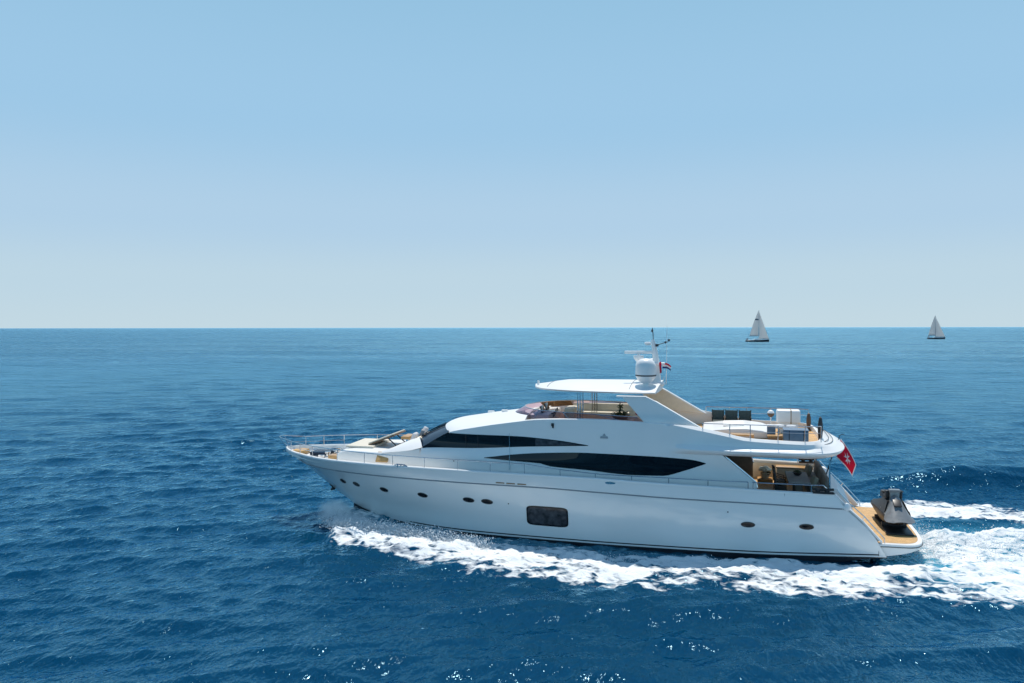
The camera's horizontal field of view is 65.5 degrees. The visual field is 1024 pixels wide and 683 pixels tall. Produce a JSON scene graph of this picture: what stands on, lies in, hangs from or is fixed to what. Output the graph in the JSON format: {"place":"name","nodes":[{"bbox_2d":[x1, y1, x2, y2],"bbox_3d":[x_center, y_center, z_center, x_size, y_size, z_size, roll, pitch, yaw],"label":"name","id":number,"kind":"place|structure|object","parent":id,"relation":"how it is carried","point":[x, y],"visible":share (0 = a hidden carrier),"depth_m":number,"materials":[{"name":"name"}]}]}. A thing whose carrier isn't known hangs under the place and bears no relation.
{"place":"outdoors","nodes":[
{"label":"outdoors","id":0,"kind":"place"},
{"bbox_2d":[0,327,1023,682],"bbox_3d":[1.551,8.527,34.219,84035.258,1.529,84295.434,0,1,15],"label":"sea","id":1,"kind":"structure","parent":0,"point":[162,491],"depth_m":37.02,"materials":[{"name":"liquid"}]},
{"bbox_2d":[279,328,922,561],"bbox_3d":[2.509,4.616,37.928,30.392,10.730,6.870,0,3,15],"label":"motor yacht","id":2,"kind":"object","parent":1,"relation":"on","point":[669,474],"visible":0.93,"depth_m":34.69,"materials":[{"name":"white"}]},
{"bbox_2d":[368,429,405,445],"bbox_3d":[-6.295,4.854,40.300,1.463,0.653,1.500,0,3,15],"label":"raised backrest","id":3,"kind":"object","parent":2,"relation":"on","point":[387,437],"visible":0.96,"depth_m":39.67,"materials":[{"name":"beige fabric"}]},
{"bbox_2d":[401,434,411,440],"bbox_3d":[-5.195,4.989,39.908,0.420,0.600,0.900,0,3,15],"label":"bow table","id":4,"kind":"object","parent":2,"relation":"on","point":[407,437],"visible":0.57,"depth_m":39.52,"materials":[{"name":"brown wood"}]},
{"bbox_2d":[410,432,418,439],"bbox_3d":[-4.787,4.663,39.109,0.293,0.396,0.460,0,3,15],"label":"scatter cushion","id":5,"kind":"object","parent":2,"relation":"on","point":[414,435],"visible":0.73,"depth_m":38.91,"materials":[{"name":"white fabric"}]},
{"bbox_2d":[422,433,587,447],"bbox_3d":[-0.467,4.640,36.132,8.032,0.766,0.248,0,1,20],"label":"pilothouse window","id":6,"kind":"structure","parent":2,"relation":"in","point":[448,440],"depth_m":36.28,"materials":[{"name":"black glass"}]},
{"bbox_2d":[484,453,705,475],"bbox_3d":[3.433,5.313,34.828,9.802,0.877,0.107,0,1,16],"label":"saloon window","id":7,"kind":"structure","parent":2,"relation":"in","point":[608,463],"depth_m":34.54,"materials":[{"name":"black glass"}]},
{"bbox_2d":[607,417,634,420],"bbox_3d":[5.085,3.873,37.304,1.300,0.525,0.900,0,3,15],"label":"table","id":8,"kind":"object","parent":2,"relation":"on","point":[628,419],"visible":0.33,"depth_m":37.01,"materials":[{"name":"brown wood"}]},
{"bbox_2d":[611,403,629,418],"bbox_3d":[5.080,3.235,37.273,0.931,0.742,0.867,0,3,15],"label":"potted plant","id":9,"kind":"object","parent":8,"relation":"on","point":[623,413],"visible":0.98,"depth_m":37.13,"materials":[{"name":"green plant"}]},
{"bbox_2d":[631,416,642,421],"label":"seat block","id":10,"kind":"structure","parent":2,"relation":"on","point":[638,418],"depth_m":37.17,"materials":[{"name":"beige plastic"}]},
{"bbox_2d":[662,363,670,370],"bbox_3d":[7.159,1.173,36.849,0.406,0.363,0.047,0,1,23],"label":"courtesy flag","id":11,"kind":"object","parent":2,"relation":"attached to","point":[667,366],"visible":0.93,"depth_m":36.83,"materials":[{"name":"white fabric"}]},
{"bbox_2d":[712,409,723,421],"bbox_3d":[9.849,3.668,38.079,0.580,0.799,0.613,0,3,15],"label":"deck chair","id":12,"kind":"object","parent":2,"relation":"on","point":[717,415],"visible":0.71,"depth_m":38.26,"materials":[{"name":"black fabric"}]},
{"bbox_2d":[725,409,737,419],"bbox_3d":[10.448,3.671,37.919,0.580,0.799,0.613,0,3,15],"label":"deck chair","id":13,"kind":"object","parent":2,"relation":"on","point":[731,414],"visible":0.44,"depth_m":38.11,"materials":[{"name":"black fabric"}]},
{"bbox_2d":[703,420,766,438],"bbox_3d":[10.207,3.921,36.037,3.050,0.453,2.600,0,3,15],"label":"sun bed","id":14,"kind":"object","parent":2,"relation":"on","point":[759,431],"visible":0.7,"depth_m":35.32,"materials":[{"name":"white fabric"}]},
{"bbox_2d":[731,433,753,438],"bbox_3d":[9.872,4.100,34.114,0.962,0.285,0.396,0,3,15],"label":"teak bench","id":15,"kind":"object","parent":2,"relation":"on","point":[742,434],"visible":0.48,"depth_m":33.97,"materials":[{"name":"brown wood"}]},
{"bbox_2d":[739,410,751,420],"bbox_3d":[11.047,3.672,37.758,0.580,0.799,0.613,0,3,15],"label":"deck chair","id":16,"kind":"object","parent":2,"relation":"on","point":[744,415],"visible":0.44,"depth_m":37.95,"materials":[{"name":"black fabric"}]},
{"bbox_2d":[767,410,773,423],"bbox_3d":[11.985,3.627,36.893,0.310,0.925,0.305,0,3,15],"label":"globe lantern","id":17,"kind":"object","parent":2,"relation":"on","point":[770,413],"visible":0.94,"depth_m":36.79,"materials":[{"name":"white plastic"}]},
{"bbox_2d":[767,424,775,438],"bbox_3d":[11.172,3.902,34.326,0.360,0.615,0.420,0,3,15],"label":"cool box","id":18,"kind":"object","parent":2,"relation":"on","point":[771,428],"visible":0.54,"depth_m":34.13,"materials":[{"name":"white plastic"}]},
{"bbox_2d":[772,465,785,488],"bbox_3d":[12.100,6.186,36.105,0.573,1.128,0.565,0,3,9],"label":"dining chair","id":19,"kind":"object","parent":2,"relation":"on","point":[773,466],"visible":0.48,"depth_m":36.07,"materials":[{"name":"brown fabric"}]},
{"bbox_2d":[773,468,785,485],"bbox_3d":[11.862,6.227,35.296,0.573,1.128,0.565,0,3,18],"label":"dining chair","id":20,"kind":"object","parent":2,"relation":"on","point":[778,479],"visible":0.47,"depth_m":35.11,"materials":[{"name":"brown fabric"}]},
{"bbox_2d":[773,472,786,490],"bbox_3d":[11.616,6.266,34.531,0.573,1.128,0.565,0,3,12],"label":"dining chair","id":21,"kind":"object","parent":2,"relation":"on","point":[782,488],"visible":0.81,"depth_m":34.34,"materials":[{"name":"brown fabric"}]},
{"bbox_2d":[775,424,784,434],"bbox_3d":[11.639,3.912,34.719,0.480,0.570,0.473,0,3,15],"label":"deck stool","id":22,"kind":"object","parent":2,"relation":"on","point":[780,427],"visible":0.36,"depth_m":34.57,"materials":[{"name":"white plastic"}]},
{"bbox_2d":[776,409,800,431],"bbox_3d":[12.560,3.598,36.219,1.020,1.016,0.632,0,3,15],"label":"life raft","id":23,"kind":"object","parent":2,"relation":"on","point":[784,417],"visible":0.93,"depth_m":35.93,"materials":[{"name":"white plastic"}]},
{"bbox_2d":[775,465,812,481],"bbox_3d":[13.399,6.297,37.839,1.660,0.715,0.660,0,3,15],"label":"dining table","id":24,"kind":"object","parent":2,"relation":"on","point":[781,469],"visible":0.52,"depth_m":37.68,"materials":[{"name":"brown wood"}]},
{"bbox_2d":[782,427,808,441],"bbox_3d":[11.841,3.953,33.268,1.000,0.605,0.720,0,3,15],"label":"covered chest","id":25,"kind":"object","parent":2,"relation":"on","point":[791,434],"visible":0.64,"depth_m":32.96,"materials":[{"name":"blue fabric"}]},
{"bbox_2d":[785,471,810,491],"bbox_3d":[12.620,6.377,35.202,0.920,0.800,2.300,0,3,15],"label":"dining table","id":26,"kind":"object","parent":2,"relation":"on","point":[803,478],"visible":0.75,"depth_m":34.66,"materials":[{"name":"grey fabric"}]},
{"bbox_2d":[793,470,801,475],"bbox_3d":[12.725,5.840,35.510,0.420,0.243,0.420,0,3,15],"label":"table centrepiece","id":27,"kind":"object","parent":26,"relation":"on","point":[797,472],"visible":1,"depth_m":35.44,"materials":[{"name":"black rubber"}]},
{"bbox_2d":[803,460,828,491],"bbox_3d":[13.389,6.205,35.091,0.703,1.160,4.400,0,3,15],"label":"cockpit sofa","id":28,"kind":"object","parent":2,"relation":"on","point":[819,472],"visible":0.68,"depth_m":34.78,"materials":[{"name":"beige fabric"}]},
{"bbox_2d":[804,464,812,475],"bbox_3d":[13.528,5.872,36.384,0.296,0.480,0.600,0,3,6],"label":"throw cushion","id":29,"kind":"object","parent":28,"relation":"on","point":[808,469],"visible":0.78,"depth_m":36.12,"materials":[{"name":"grey fabric"}]},
{"bbox_2d":[809,475,818,487],"bbox_3d":[12.882,5.993,33.972,0.296,0.480,0.600,0,3,6],"label":"throw cushion","id":30,"kind":"object","parent":28,"relation":"on","point":[814,480],"visible":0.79,"depth_m":33.72,"materials":[{"name":"grey fabric"}]},
{"bbox_2d":[836,439,855,475],"bbox_3d":[14.580,5.068,34.743,0.815,1.676,0.154,0,1,6],"label":"ensign","id":31,"kind":"object","parent":2,"relation":"attached to","point":[845,457],"visible":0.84,"depth_m":34.72,"materials":[{"name":"red fabric"}]},
{"bbox_2d":[870,489,914,526],"bbox_3d":[16.314,7.050,34.209,1.200,1.590,3.170,0,3,12],"label":"jet ski","id":32,"kind":"object","parent":2,"relation":"on","point":[890,508],"visible":1,"depth_m":33.60,"materials":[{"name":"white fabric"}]},
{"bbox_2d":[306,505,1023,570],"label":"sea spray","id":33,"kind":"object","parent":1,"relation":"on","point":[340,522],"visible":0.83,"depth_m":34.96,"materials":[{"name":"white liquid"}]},
{"bbox_2d":[745,311,768,341],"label":"sailing boat","id":34,"kind":"object","parent":1,"relation":"on","point":[761,333],"visible":0.95,"depth_m":524.90,"materials":[{"name":"grey fabric"}]},
{"bbox_2d":[927,316,945,338],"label":"sailing boat","id":35,"kind":"object","parent":1,"relation":"on","point":[936,331],"visible":0.98,"depth_m":628.75,"materials":[{"name":"grey fabric"}]},
{"bbox_2d":[0,0,1023,327],"label":"sky","id":36,"kind":"structure","parent":0,"point":[164,163],"materials":[{"name":"blue"}]},
{"bbox_2d":[757,466,772,482],"bbox_3d":[12.051,6.287,37.945,0.700,0.750,0.644,0,3,15],"label":"flower stand","id":37,"kind":"object","parent":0,"point":[765,473],"visible":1,"depth_m":37.75,"materials":[{"name":"brown wood"}]},
{"bbox_2d":[767,434,782,440],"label":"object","id":38,"kind":"structure","parent":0,"point":[774,437],"depth_m":33.60,"materials":[{"name":"brown wood"}]},
{"bbox_2d":[806,413,810,429],"bbox_3d":[13.673,3.683,36.702,0.260,0.800,0.260,0,3,15],"label":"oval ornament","id":39,"kind":"object","parent":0,"point":[808,420],"visible":0.73,"depth_m":36.63,"materials":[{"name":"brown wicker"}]},
{"bbox_2d":[818,417,822,439],"bbox_3d":[12.940,3.695,33.427,0.260,1.100,0.260,0,3,15],"label":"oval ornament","id":40,"kind":"object","parent":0,"point":[820,422],"visible":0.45,"depth_m":33.35,"materials":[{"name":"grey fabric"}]}
]}

